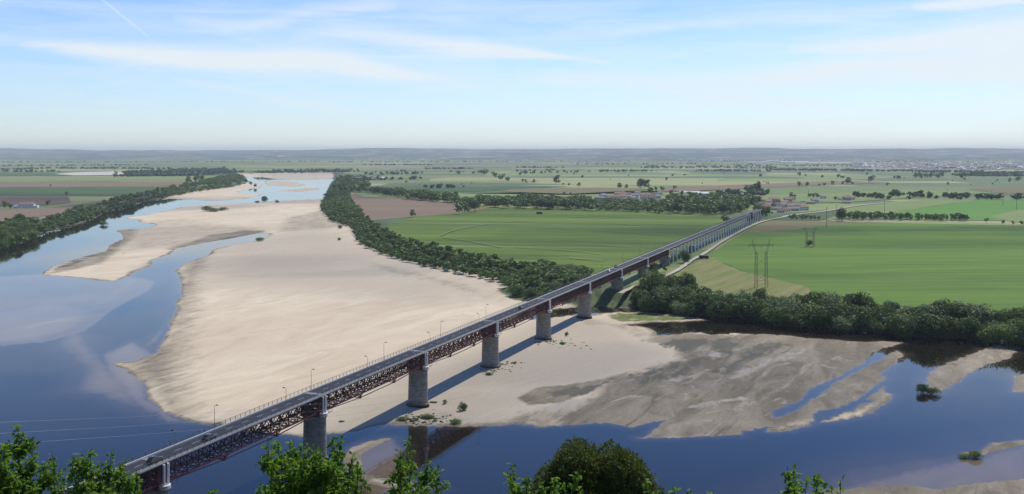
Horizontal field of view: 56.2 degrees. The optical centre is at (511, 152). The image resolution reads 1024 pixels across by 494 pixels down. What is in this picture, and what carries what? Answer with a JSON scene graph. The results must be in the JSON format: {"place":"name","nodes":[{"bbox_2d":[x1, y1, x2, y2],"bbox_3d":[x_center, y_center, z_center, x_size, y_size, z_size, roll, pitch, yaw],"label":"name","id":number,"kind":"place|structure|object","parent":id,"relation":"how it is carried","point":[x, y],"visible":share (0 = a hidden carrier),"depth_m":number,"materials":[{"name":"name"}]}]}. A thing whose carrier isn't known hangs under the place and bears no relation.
{"place":"outdoors","nodes":[
{"label":"outdoors","id":0,"kind":"place"},
{"bbox_2d":[0,197,70,205],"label":"field","id":1,"kind":"structure","parent":0,"point":[36,200],"depth_m":1812.37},
{"bbox_2d":[0,208,83,220],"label":"field","id":2,"kind":"structure","parent":0,"point":[26,212],"depth_m":1450.26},
{"bbox_2d":[0,186,170,195],"bbox_3d":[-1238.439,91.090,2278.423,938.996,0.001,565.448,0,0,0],"label":"field","id":3,"kind":"structure","parent":0,"point":[61,191],"depth_m":2229.01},
{"bbox_2d":[0,181,184,186],"bbox_3d":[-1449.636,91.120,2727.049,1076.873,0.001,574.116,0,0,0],"label":"field","id":4,"kind":"structure","parent":0,"point":[60,184],"depth_m":2714.17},
{"bbox_2d":[59,171,133,174],"bbox_3d":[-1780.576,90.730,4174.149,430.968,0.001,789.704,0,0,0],"label":"bare sand","id":5,"kind":"structure","parent":0,"point":[94,173],"depth_m":4103.54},
{"bbox_2d":[52,197,144,207],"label":"field","id":6,"kind":"structure","parent":0,"point":[84,204],"depth_m":1672.99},
{"bbox_2d":[0,176,215,181],"bbox_3d":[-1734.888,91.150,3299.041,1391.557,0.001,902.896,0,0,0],"label":"field","id":7,"kind":"structure","parent":0,"point":[65,179],"depth_m":3336.38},
{"bbox_2d":[0,172,228,175],"bbox_3d":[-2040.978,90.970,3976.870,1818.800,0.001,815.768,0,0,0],"label":"field","id":8,"kind":"structure","parent":0,"point":[36,174],"depth_m":3929.22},
{"bbox_2d":[350,194,485,219],"bbox_3d":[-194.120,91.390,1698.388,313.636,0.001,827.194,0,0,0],"label":"field","id":9,"kind":"structure","parent":0,"point":[374,208],"depth_m":1588.36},
{"bbox_2d":[353,185,509,192],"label":"field","id":10,"kind":"structure","parent":0,"point":[442,188],"depth_m":2404.89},
{"bbox_2d":[453,185,566,191],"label":"field","id":11,"kind":"structure","parent":0,"point":[518,187],"depth_m":2474.80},
{"bbox_2d":[0,160,1023,493],"bbox_3d":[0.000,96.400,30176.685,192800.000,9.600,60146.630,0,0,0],"label":"ground","id":12,"kind":"structure","parent":0,"point":[298,298],"depth_m":529.49,"materials":[{"name":"sand"}]},
{"bbox_2d":[13,201,38,207],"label":"farmhouse","id":13,"kind":"object","parent":12,"relation":"on","point":[27,204],"visible":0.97,"depth_m":1573.58,"materials":[{"name":"white"}]},
{"bbox_2d":[26,229,40,240],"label":"tree","id":14,"kind":"object","parent":12,"relation":"on","point":[32,234],"visible":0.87,"depth_m":1084.56,"materials":[{"name":"green plant"}]},
{"bbox_2d":[43,209,761,493],"bbox_3d":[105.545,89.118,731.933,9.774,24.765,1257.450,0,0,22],"label":"bridge","id":15,"kind":"structure","parent":12,"relation":"on","point":[488,329],"depth_m":352.85,"materials":[{"name":"concrete"}]},
{"bbox_2d":[146,456,162,463],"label":"car","id":16,"kind":"object","parent":15,"relation":"on","point":[151,459],"visible":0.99,"depth_m":240.38,"materials":[{"name":"black paint"}]},
{"bbox_2d":[400,337,587,424],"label":"weeds","id":17,"kind":"object","parent":12,"relation":"on","point":[480,369],"visible":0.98,"depth_m":362.93,"materials":[{"name":"green plant"}]},
{"bbox_2d":[0,166,1023,298],"bbox_3d":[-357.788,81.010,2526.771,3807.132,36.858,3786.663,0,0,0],"label":"woodland","id":18,"kind":"object","parent":12,"relation":"on","point":[347,211],"visible":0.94,"depth_m":1440.36,"materials":[{"name":"green plant"}]},
{"bbox_2d":[1,158,1023,199],"bbox_3d":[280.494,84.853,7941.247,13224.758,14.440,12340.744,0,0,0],"label":"distant woodland","id":19,"kind":"object","parent":12,"relation":"on","point":[212,171],"visible":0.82,"depth_m":4295.03,"materials":[{"name":"green plant"}]},
{"bbox_2d":[507,284,525,296],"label":"tree","id":20,"kind":"object","parent":12,"relation":"on","point":[515,289],"visible":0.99,"depth_m":659.14,"materials":[{"name":"green plant"}]},
{"bbox_2d":[524,288,538,299],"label":"tree","id":21,"kind":"object","parent":12,"relation":"on","point":[530,292],"visible":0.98,"depth_m":645.72,"materials":[{"name":"green plant"}]},
{"bbox_2d":[545,279,565,290],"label":"tree","id":22,"kind":"object","parent":12,"relation":"on","point":[555,284],"visible":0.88,"depth_m":652.47,"materials":[{"name":"green plant"}]},
{"bbox_2d":[564,273,578,282],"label":"tree","id":23,"kind":"object","parent":12,"relation":"on","point":[573,278],"visible":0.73,"depth_m":657.07,"materials":[{"name":"green plant"}]},
{"bbox_2d":[633,289,647,301],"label":"tree","id":24,"kind":"object","parent":12,"relation":"on","point":[637,294],"visible":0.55,"depth_m":614.75,"materials":[{"name":"green plant"}]},
{"bbox_2d":[636,295,653,312],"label":"tree","id":25,"kind":"object","parent":12,"relation":"on","point":[644,305],"visible":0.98,"depth_m":595.01,"materials":[{"name":"green plant"}]},
{"bbox_2d":[637,270,661,288],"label":"tree","id":26,"kind":"object","parent":12,"relation":"on","point":[650,282],"visible":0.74,"depth_m":633.88,"materials":[{"name":"green plant"}]},
{"bbox_2d":[644,290,670,312],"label":"tree","id":27,"kind":"object","parent":12,"relation":"on","point":[659,300],"visible":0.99,"depth_m":593.28,"materials":[{"name":"green plant"}]},
{"bbox_2d":[654,276,675,289],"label":"tree","id":28,"kind":"object","parent":12,"relation":"on","point":[663,282],"visible":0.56,"depth_m":623.33,"materials":[{"name":"green plant"}]},
{"bbox_2d":[661,288,681,311],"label":"tree","id":29,"kind":"object","parent":12,"relation":"on","point":[675,295],"visible":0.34,"depth_m":599.71,"materials":[{"name":"green plant"}]},
{"bbox_2d":[670,300,687,315],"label":"tree","id":30,"kind":"object","parent":12,"relation":"on","point":[680,309],"visible":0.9,"depth_m":587.07,"materials":[{"name":"green plant"}]},
{"bbox_2d":[679,249,691,262],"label":"tree","id":31,"kind":"object","parent":12,"relation":"on","point":[685,256],"visible":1,"depth_m":794.28,"materials":[{"name":"green plant"}]},
{"bbox_2d":[675,272,697,287],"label":"tree","id":32,"kind":"object","parent":12,"relation":"on","point":[688,277],"visible":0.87,"depth_m":618.44,"materials":[{"name":"green plant"}]},
{"bbox_2d":[678,292,697,313],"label":"tree","id":33,"kind":"object","parent":12,"relation":"on","point":[686,298],"visible":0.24,"depth_m":592.98,"materials":[{"name":"green plant"}]},
{"bbox_2d":[356,159,1023,179],"bbox_3d":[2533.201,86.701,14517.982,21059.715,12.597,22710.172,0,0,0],"label":"distant town","id":34,"kind":"object","parent":12,"relation":"on","point":[922,165],"visible":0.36,"depth_m":6611.16},
{"bbox_2d":[684,300,702,316],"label":"tree","id":35,"kind":"object","parent":12,"relation":"on","point":[691,307],"visible":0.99,"depth_m":579.32,"materials":[{"name":"green plant"}]},
{"bbox_2d":[688,292,708,315],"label":"tree","id":36,"kind":"object","parent":12,"relation":"on","point":[699,297],"visible":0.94,"depth_m":582.88,"materials":[{"name":"green plant"}]},
{"bbox_2d":[703,291,727,317],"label":"tree","id":37,"kind":"object","parent":12,"relation":"on","point":[712,299],"visible":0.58,"depth_m":579.75,"materials":[{"name":"green plant"}]},
{"bbox_2d":[709,300,730,320],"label":"tree","id":38,"kind":"object","parent":12,"relation":"on","point":[720,307],"visible":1,"depth_m":567.18,"materials":[{"name":"green plant"}]},
{"bbox_2d":[728,298,750,321],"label":"tree","id":39,"kind":"object","parent":12,"relation":"on","point":[735,305],"visible":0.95,"depth_m":565.01,"materials":[{"name":"green plant"}]},
{"bbox_2d":[739,293,762,316],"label":"tree","id":40,"kind":"object","parent":12,"relation":"on","point":[748,297],"visible":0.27,"depth_m":572.14,"materials":[{"name":"green plant"}]},
{"bbox_2d":[752,287,769,300],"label":"tree","id":41,"kind":"object","parent":12,"relation":"on","point":[760,293],"visible":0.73,"depth_m":583.83,"materials":[{"name":"green plant"}]},
{"bbox_2d":[765,297,784,307],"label":"tree","id":42,"kind":"object","parent":12,"relation":"on","point":[774,303],"visible":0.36,"depth_m":569.31,"materials":[{"name":"green plant"}]},
{"bbox_2d":[778,296,808,313],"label":"tree","id":43,"kind":"object","parent":12,"relation":"on","point":[791,305],"visible":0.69,"depth_m":555.86,"materials":[{"name":"green plant"}]},
{"bbox_2d":[795,294,811,305],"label":"tree","id":44,"kind":"object","parent":12,"relation":"on","point":[804,298],"visible":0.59,"depth_m":559.22,"materials":[{"name":"green plant"}]},
{"bbox_2d":[804,291,837,304],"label":"tree","id":45,"kind":"object","parent":12,"relation":"on","point":[821,297],"visible":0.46,"depth_m":557.84,"materials":[{"name":"green plant"}]},
{"bbox_2d":[811,297,835,307],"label":"tree","id":46,"kind":"object","parent":12,"relation":"on","point":[824,301],"visible":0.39,"depth_m":551.33,"materials":[{"name":"green plant"}]},
{"bbox_2d":[815,302,843,330],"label":"tree","id":47,"kind":"object","parent":12,"relation":"on","point":[830,309],"visible":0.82,"depth_m":536.08,"materials":[{"name":"green plant"}]},
{"bbox_2d":[821,290,855,309],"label":"tree","id":48,"kind":"object","parent":12,"relation":"on","point":[837,295],"visible":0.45,"depth_m":559.30,"materials":[{"name":"green plant"}]},
{"bbox_2d":[834,208,846,219],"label":"tree","id":49,"kind":"object","parent":12,"relation":"on","point":[840,212],"visible":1,"depth_m":1272.90,"materials":[{"name":"green plant"}]},
{"bbox_2d":[831,299,854,314],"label":"tree","id":50,"kind":"object","parent":12,"relation":"on","point":[839,303],"visible":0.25,"depth_m":548.75,"materials":[{"name":"green plant"}]},
{"bbox_2d":[837,306,862,329],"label":"tree","id":51,"kind":"object","parent":12,"relation":"on","point":[846,316],"visible":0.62,"depth_m":537.31,"materials":[{"name":"green plant"}]},
{"bbox_2d":[844,291,876,309],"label":"tree","id":52,"kind":"object","parent":12,"relation":"on","point":[863,300],"visible":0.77,"depth_m":552.21,"materials":[{"name":"green plant"}]},
{"bbox_2d":[846,305,876,330],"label":"tree","id":53,"kind":"object","parent":12,"relation":"on","point":[868,312],"visible":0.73,"depth_m":537.18,"materials":[{"name":"green plant"}]},
{"bbox_2d":[874,312,893,332],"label":"tree","id":54,"kind":"object","parent":12,"relation":"on","point":[880,317],"visible":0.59,"depth_m":529.47,"materials":[{"name":"green plant"}]},
{"bbox_2d":[876,303,895,316],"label":"tree","id":55,"kind":"object","parent":12,"relation":"on","point":[886,310],"visible":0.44,"depth_m":538.15,"materials":[{"name":"green plant"}]},
{"bbox_2d":[881,300,900,311],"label":"tree","id":56,"kind":"object","parent":12,"relation":"on","point":[895,304],"visible":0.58,"depth_m":544.26,"materials":[{"name":"green plant"}]},
{"bbox_2d":[885,314,908,337],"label":"tree","id":57,"kind":"object","parent":12,"relation":"on","point":[898,320],"visible":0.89,"depth_m":513.38,"materials":[{"name":"green plant"}]},
{"bbox_2d":[890,323,916,339],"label":"tree","id":58,"kind":"object","parent":12,"relation":"on","point":[904,333],"visible":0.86,"depth_m":510.13,"materials":[{"name":"green plant"}]},
{"bbox_2d":[915,384,929,393],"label":"bush","id":59,"kind":"object","parent":12,"relation":"on","point":[920,388],"visible":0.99,"depth_m":397.83,"materials":[{"name":"green plant"}]},
{"bbox_2d":[907,314,941,340],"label":"tree","id":60,"kind":"object","parent":12,"relation":"on","point":[916,322],"visible":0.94,"depth_m":506.65,"materials":[{"name":"green plant"}]},
{"bbox_2d":[915,311,946,339],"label":"tree","id":61,"kind":"object","parent":12,"relation":"on","point":[942,321],"visible":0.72,"depth_m":506.36,"materials":[{"name":"green plant"}]},
{"bbox_2d":[917,303,946,316],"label":"tree","id":62,"kind":"object","parent":12,"relation":"on","point":[932,309],"visible":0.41,"depth_m":523.90,"materials":[{"name":"green plant"}]},
{"bbox_2d":[917,299,948,316],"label":"tree","id":63,"kind":"object","parent":12,"relation":"on","point":[937,302],"visible":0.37,"depth_m":527.05,"materials":[{"name":"green plant"}]},
{"bbox_2d":[931,298,953,314],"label":"tree","id":64,"kind":"object","parent":12,"relation":"on","point":[940,300],"visible":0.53,"depth_m":527.61,"materials":[{"name":"green plant"}]},
{"bbox_2d":[936,314,958,335],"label":"tree","id":65,"kind":"object","parent":12,"relation":"on","point":[949,320],"visible":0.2,"depth_m":512.43,"materials":[{"name":"green plant"}]},
{"bbox_2d":[943,303,969,319],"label":"tree","id":66,"kind":"object","parent":12,"relation":"on","point":[958,314],"visible":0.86,"depth_m":521.39,"materials":[{"name":"green plant"}]},
{"bbox_2d":[956,315,981,341],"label":"tree","id":67,"kind":"object","parent":12,"relation":"on","point":[964,326],"visible":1,"depth_m":504.76,"materials":[{"name":"green plant"}]},
{"bbox_2d":[947,300,993,319],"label":"tree","id":68,"kind":"object","parent":12,"relation":"on","point":[969,307],"visible":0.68,"depth_m":520.75,"materials":[{"name":"green plant"}]},
{"bbox_2d":[968,450,983,458],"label":"bush","id":69,"kind":"object","parent":12,"relation":"on","point":[975,454],"visible":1,"depth_m":313.15,"materials":[{"name":"green plant"}]},
{"bbox_2d":[967,311,994,324],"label":"tree","id":70,"kind":"object","parent":12,"relation":"on","point":[986,318],"visible":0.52,"depth_m":515.83,"materials":[{"name":"green plant"}]},
{"bbox_2d":[976,324,1012,345],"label":"tree","id":71,"kind":"object","parent":12,"relation":"on","point":[989,332],"visible":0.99,"depth_m":494.72,"materials":[{"name":"green plant"}]},
{"bbox_2d":[989,310,1008,323],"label":"tree","id":72,"kind":"object","parent":12,"relation":"on","point":[999,316],"visible":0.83,"depth_m":515.29,"materials":[{"name":"green plant"}]},
{"bbox_2d":[991,323,1023,346],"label":"tree","id":73,"kind":"object","parent":12,"relation":"on","point":[1011,332],"visible":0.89,"depth_m":490.29,"materials":[{"name":"green plant"}]},
{"bbox_2d":[1008,318,1023,345],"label":"tree","id":74,"kind":"object","parent":12,"relation":"on","point":[1017,322],"visible":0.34,"depth_m":494.15,"materials":[{"name":"green plant"}]},
{"bbox_2d":[1009,309,1023,319],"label":"tree","id":75,"kind":"object","parent":12,"relation":"on","point":[1016,313],"visible":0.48,"depth_m":512.47,"materials":[{"name":"green plant"}]},
{"bbox_2d":[0,177,1023,493],"bbox_3d":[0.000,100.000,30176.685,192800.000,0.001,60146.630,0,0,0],"label":"river water","id":76,"kind":"structure","parent":0,"point":[66,343],"depth_m":359.15,"materials":[{"name":"liquid"}]},
{"bbox_2d":[737,299,760,321],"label":"tree","id":77,"kind":"object","parent":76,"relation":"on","point":[751,316],"visible":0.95,"depth_m":563.65,"materials":[{"name":"green plant"}]},
{"bbox_2d":[751,299,771,322],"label":"tree","id":78,"kind":"object","parent":76,"relation":"on","point":[763,304],"visible":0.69,"depth_m":561.99,"materials":[{"name":"green plant"}]},
{"bbox_2d":[760,307,789,325],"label":"tree","id":79,"kind":"object","parent":76,"relation":"on","point":[770,312],"visible":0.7,"depth_m":550.75,"materials":[{"name":"green plant"}]},
{"bbox_2d":[773,306,792,327],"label":"tree","id":80,"kind":"object","parent":76,"relation":"on","point":[785,315],"visible":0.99,"depth_m":543.60,"materials":[{"name":"green plant"}]},
{"bbox_2d":[789,313,809,330],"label":"tree","id":81,"kind":"object","parent":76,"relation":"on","point":[797,318],"visible":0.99,"depth_m":536.56,"materials":[{"name":"green plant"}]},
{"bbox_2d":[800,307,821,329],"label":"tree","id":82,"kind":"object","parent":76,"relation":"on","point":[808,310],"visible":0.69,"depth_m":537.94,"materials":[{"name":"green plant"}]},
{"bbox_2d":[800,301,823,327],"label":"tree","id":83,"kind":"object","parent":76,"relation":"on","point":[811,306],"visible":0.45,"depth_m":538.68,"materials":[{"name":"green plant"}]},
{"bbox_2d":[814,308,836,330],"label":"tree","id":84,"kind":"object","parent":76,"relation":"on","point":[820,317],"visible":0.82,"depth_m":534.20,"materials":[{"name":"green plant"}]},
{"bbox_2d":[825,315,854,333],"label":"tree","id":85,"kind":"object","parent":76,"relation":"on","point":[840,323],"visible":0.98,"depth_m":529.61,"materials":[{"name":"green plant"}]},
{"bbox_2d":[853,311,872,332],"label":"tree","id":86,"kind":"object","parent":76,"relation":"on","point":[864,323],"visible":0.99,"depth_m":529.66,"materials":[{"name":"green plant"}]},
{"bbox_2d":[873,322,888,335],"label":"tree","id":87,"kind":"object","parent":76,"relation":"on","point":[880,327],"visible":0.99,"depth_m":520.94,"materials":[{"name":"green plant"}]},
{"bbox_2d":[0,148,1023,160],"bbox_3d":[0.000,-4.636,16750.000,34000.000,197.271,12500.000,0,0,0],"label":"hills","id":88,"kind":"structure","parent":0,"point":[968,154],"depth_m":14091.92,"materials":[{"name":"plant"}]},
{"bbox_2d":[0,0,1023,149],"label":"sky","id":89,"kind":"structure","parent":0,"point":[75,74],"materials":[{"name":"blue"}]},
{"bbox_2d":[353,190,724,198],"bbox_3d":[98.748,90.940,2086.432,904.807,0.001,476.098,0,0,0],"label":"field","id":90,"kind":"structure","parent":0,"point":[380,195],"depth_m":2067.21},
{"bbox_2d":[388,207,730,273],"bbox_3d":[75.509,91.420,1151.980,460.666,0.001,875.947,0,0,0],"label":"field","id":91,"kind":"structure","parent":0,"point":[515,237],"depth_m":1093.71,"materials":[{"name":"plant"}]},
{"bbox_2d":[501,188,654,193],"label":"field","id":92,"kind":"structure","parent":0,"point":[562,190],"depth_m":2282.81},
{"bbox_2d":[618,217,781,292],"bbox_3d":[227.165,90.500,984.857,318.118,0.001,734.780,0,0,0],"label":"track","id":93,"kind":"structure","parent":0,"point":[684,264],"depth_m":858.08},
{"bbox_2d":[673,257,814,298],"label":"field","id":94,"kind":"structure","parent":0,"point":[710,272],"depth_m":678.09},
{"bbox_2d":[749,239,773,287],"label":"electricity pylon","id":95,"kind":"object","parent":94,"relation":"on","point":[766,252],"visible":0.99,"depth_m":647.43,"materials":[{"name":"metal"}]},
{"bbox_2d":[14,302,706,432],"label":"power cable","id":96,"kind":"object","parent":95,"relation":"attached to","point":[312,411],"visible":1,"depth_m":169.84,"materials":[{"name":"metal"}]},
{"bbox_2d":[17,273,727,421],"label":"power cable","id":97,"kind":"object","parent":95,"relation":"attached to","point":[291,406],"visible":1,"depth_m":160.26,"materials":[{"name":"metal"}]},
{"bbox_2d":[662,181,885,191],"bbox_3d":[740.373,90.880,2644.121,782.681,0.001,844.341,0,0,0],"label":"field","id":98,"kind":"structure","parent":0,"point":[715,187],"depth_m":2625.53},
{"bbox_2d":[763,209,837,220],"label":"field","id":99,"kind":"structure","parent":0,"point":[831,213],"depth_m":1384.17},
{"bbox_2d":[746,221,877,232],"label":"field","id":100,"kind":"structure","parent":0,"point":[775,226],"depth_m":1213.67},
{"bbox_2d":[709,223,1023,311],"bbox_3d":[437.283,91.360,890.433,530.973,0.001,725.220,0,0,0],"label":"field","id":101,"kind":"structure","parent":0,"point":[911,264],"depth_m":810.20,"materials":[{"name":"plant"}]},
{"bbox_2d":[757,190,994,201],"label":"field","id":102,"kind":"structure","parent":0,"point":[804,197],"depth_m":2016.05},
{"bbox_2d":[827,198,976,218],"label":"field","id":103,"kind":"structure","parent":0,"point":[899,206],"depth_m":1645.89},
{"bbox_2d":[895,199,1023,219],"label":"field","id":104,"kind":"structure","parent":0,"point":[982,209],"depth_m":1530.33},
{"bbox_2d":[971,186,1023,193],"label":"field","id":105,"kind":"structure","parent":0,"point":[1012,190],"depth_m":2342.59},
{"bbox_2d":[992,209,1023,221],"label":"field","id":106,"kind":"structure","parent":0,"point":[1016,216],"depth_m":1363.07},
{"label":"hillside","id":107,"kind":"structure","parent":0,"visible":0},
{"bbox_2d":[0,424,56,493],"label":"leafy tree","id":108,"kind":"object","parent":107,"relation":"on","point":[18,481],"visible":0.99,"depth_m":23.94,"materials":[{"name":"green plant"}]},
{"bbox_2d":[46,448,143,493],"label":"leafy tree","id":109,"kind":"object","parent":107,"relation":"on","point":[91,485],"visible":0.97,"depth_m":24.55,"materials":[{"name":"green plant"}]},
{"bbox_2d":[254,435,371,493],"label":"leafy tree","id":110,"kind":"object","parent":107,"relation":"on","point":[320,477],"visible":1,"depth_m":23.00,"materials":[{"name":"green plant"}]},
{"bbox_2d":[383,435,450,493],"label":"leafy tree","id":111,"kind":"object","parent":107,"relation":"on","point":[401,480],"visible":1,"depth_m":25.62,"materials":[{"name":"green plant"}]},
{"bbox_2d":[503,462,583,493],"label":"leafy tree","id":112,"kind":"object","parent":107,"relation":"on","point":[512,485],"visible":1,"depth_m":23.02,"materials":[{"name":"green plant"}]},
{"bbox_2d":[525,434,670,493],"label":"evergreen tree","id":113,"kind":"object","parent":107,"relation":"on","point":[619,471],"visible":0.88,"depth_m":45.72,"materials":[{"name":"green plant"}]},
{"bbox_2d":[642,478,713,493],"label":"leafy tree","id":114,"kind":"object","parent":107,"relation":"on","point":[645,485],"visible":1,"depth_m":24.01,"materials":[{"name":"green plant"}]},
{"bbox_2d":[780,463,831,493],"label":"leafy tree","id":115,"kind":"object","parent":107,"relation":"on","point":[793,487],"visible":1,"depth_m":20.02,"materials":[{"name":"green plant"}]},
{"bbox_2d":[829,474,847,493],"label":"leafy tree","id":116,"kind":"object","parent":107,"relation":"on","point":[833,488],"visible":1,"depth_m":20.55,"materials":[{"name":"green plant"}]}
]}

